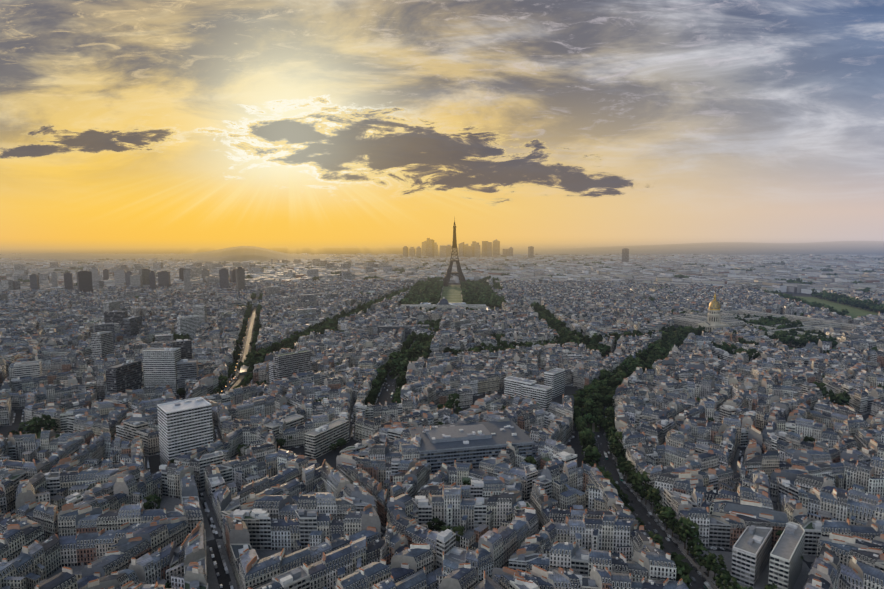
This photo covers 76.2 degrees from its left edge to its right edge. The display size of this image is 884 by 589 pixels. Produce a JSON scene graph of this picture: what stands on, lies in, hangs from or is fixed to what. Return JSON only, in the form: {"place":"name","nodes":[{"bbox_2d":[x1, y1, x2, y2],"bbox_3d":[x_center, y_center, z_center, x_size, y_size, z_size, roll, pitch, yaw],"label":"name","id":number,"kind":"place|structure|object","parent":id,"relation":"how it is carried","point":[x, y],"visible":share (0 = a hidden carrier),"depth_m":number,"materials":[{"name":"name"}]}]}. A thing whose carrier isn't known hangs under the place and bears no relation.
{"place":"outdoors","nodes":[
{"label":"outdoors","id":0,"kind":"place"},
{"bbox_2d":[0,236,883,588],"bbox_3d":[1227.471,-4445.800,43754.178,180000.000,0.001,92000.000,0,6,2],"label":"ground","id":1,"kind":"structure","parent":0,"point":[172,242],"depth_m":14631.58,"materials":[{"name":"grey"}]},
{"bbox_2d":[29,267,244,292],"bbox_3d":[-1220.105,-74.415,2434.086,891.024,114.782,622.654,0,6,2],"label":"high-rise buildings","id":2,"kind":"structure","parent":1,"relation":"on","point":[85,279],"depth_m":2333.29,"materials":[{"name":"grey concrete"}]},
{"bbox_2d":[14,301,564,474],"bbox_3d":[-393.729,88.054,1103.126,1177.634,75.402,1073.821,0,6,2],"label":"buildings","id":3,"kind":"structure","parent":1,"relation":"on","point":[185,426],"depth_m":647.13,"materials":[{"name":"concrete"}]},
{"bbox_2d":[8,372,816,588],"bbox_3d":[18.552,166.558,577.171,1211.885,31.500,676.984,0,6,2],"label":"trees","id":4,"kind":"object","parent":1,"relation":"on","point":[588,401],"visible":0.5,"depth_m":572.64,"materials":[{"name":"green plant"}]},
{"bbox_2d":[0,329,870,588],"bbox_3d":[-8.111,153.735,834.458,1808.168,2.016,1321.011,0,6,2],"label":"cars","id":5,"kind":"object","parent":1,"relation":"on","point":[206,510],"visible":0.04,"depth_m":494.09,"materials":[{"name":"paint"}]},
{"bbox_2d":[1,285,877,588],"bbox_3d":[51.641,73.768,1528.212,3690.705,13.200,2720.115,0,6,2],"label":"streets","id":6,"kind":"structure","parent":1,"relation":"on","point":[449,293],"depth_m":514.40,"materials":[{"name":"grey asphalt"}]},
{"bbox_2d":[0,253,883,293],"bbox_3d":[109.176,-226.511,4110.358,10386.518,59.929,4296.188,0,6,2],"label":"city","id":7,"kind":"object","parent":1,"relation":"on","point":[658,266],"visible":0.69,"depth_m":3478.61,"materials":[{"name":"concrete"}]},
{"bbox_2d":[0,328,883,588],"bbox_3d":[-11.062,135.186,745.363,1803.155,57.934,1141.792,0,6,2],"label":"city","id":8,"kind":"object","parent":1,"relation":"on","point":[768,407],"visible":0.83,"depth_m":519.56,"materials":[{"name":"concrete"}]},
{"bbox_2d":[0,278,883,373],"bbox_3d":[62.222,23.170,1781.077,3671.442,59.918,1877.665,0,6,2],"label":"city","id":9,"kind":"object","parent":1,"relation":"on","point":[31,320],"visible":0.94,"depth_m":1594.06,"materials":[{"name":"concrete"}]},
{"bbox_2d":[0,253,883,315],"bbox_3d":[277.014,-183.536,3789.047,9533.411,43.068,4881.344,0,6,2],"label":"trees","id":10,"kind":"object","parent":1,"relation":"on","point":[480,291],"visible":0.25,"depth_m":2194.60,"materials":[{"name":"green plant"}]},
{"bbox_2d":[420,303,465,304],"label":"building roof","id":11,"kind":"structure","parent":1,"relation":"on","point":[449,303],"depth_m":1848.73,"materials":[{"name":"metal"}]},
{"bbox_2d":[398,297,490,311],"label":"domed building","id":12,"kind":"structure","parent":1,"relation":"on","point":[443,304],"depth_m":1745.46,"materials":[{"name":"stone"}]},
{"bbox_2d":[443,218,465,285],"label":"lattice tower","id":13,"kind":"structure","parent":1,"relation":"on","point":[448,274],"depth_m":2657.96,"materials":[{"name":"metal"}]},
{"bbox_2d":[403,238,512,257],"bbox_3d":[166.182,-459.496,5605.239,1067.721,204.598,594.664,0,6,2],"label":"distant skyscrapers","id":14,"kind":"structure","parent":1,"relation":"on","point":[430,248],"depth_m":5445.14,"materials":[{"name":"grey glass"}]},
{"bbox_2d":[230,339,711,588],"bbox_3d":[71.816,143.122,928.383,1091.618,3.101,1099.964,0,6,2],"label":"cars","id":15,"kind":"object","parent":1,"relation":"on","point":[707,585],"visible":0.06,"depth_m":560.46,"materials":[{"name":"paint"}]},
{"bbox_2d":[150,302,883,405],"bbox_3d":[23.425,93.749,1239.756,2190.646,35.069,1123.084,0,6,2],"label":"trees","id":16,"kind":"object","parent":1,"relation":"on","point":[672,335],"visible":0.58,"depth_m":1171.01,"materials":[{"name":"green plant"}]},
{"bbox_2d":[528,246,628,261],"bbox_3d":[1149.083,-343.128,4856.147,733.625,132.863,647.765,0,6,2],"label":"distant towers","id":17,"kind":"structure","parent":1,"relation":"on","point":[625,254],"depth_m":4544.50,"materials":[{"name":"grey glass"}]},
{"bbox_2d":[697,294,729,331],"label":"dome des invalides","id":18,"kind":"object","parent":1,"relation":"on","point":[713,319],"visible":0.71,"depth_m":1346.66,"materials":[{"name":"stone"}]},
{"bbox_2d":[670,309,878,347],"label":"city buildings","id":19,"kind":"structure","parent":1,"relation":"on","point":[808,323],"depth_m":1449.86,"materials":[{"name":"stone"}]},
{"bbox_2d":[0,241,883,262],"bbox_3d":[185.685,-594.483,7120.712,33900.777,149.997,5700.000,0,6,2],"label":"horizon hills","id":20,"kind":"structure","parent":0,"point":[244,253],"depth_m":6785.26,"materials":[{"name":"grey"}]},
{"bbox_2d":[0,0,883,235],"label":"sky","id":21,"kind":"structure","parent":0,"point":[118,117],"materials":[{"name":"yellow"}]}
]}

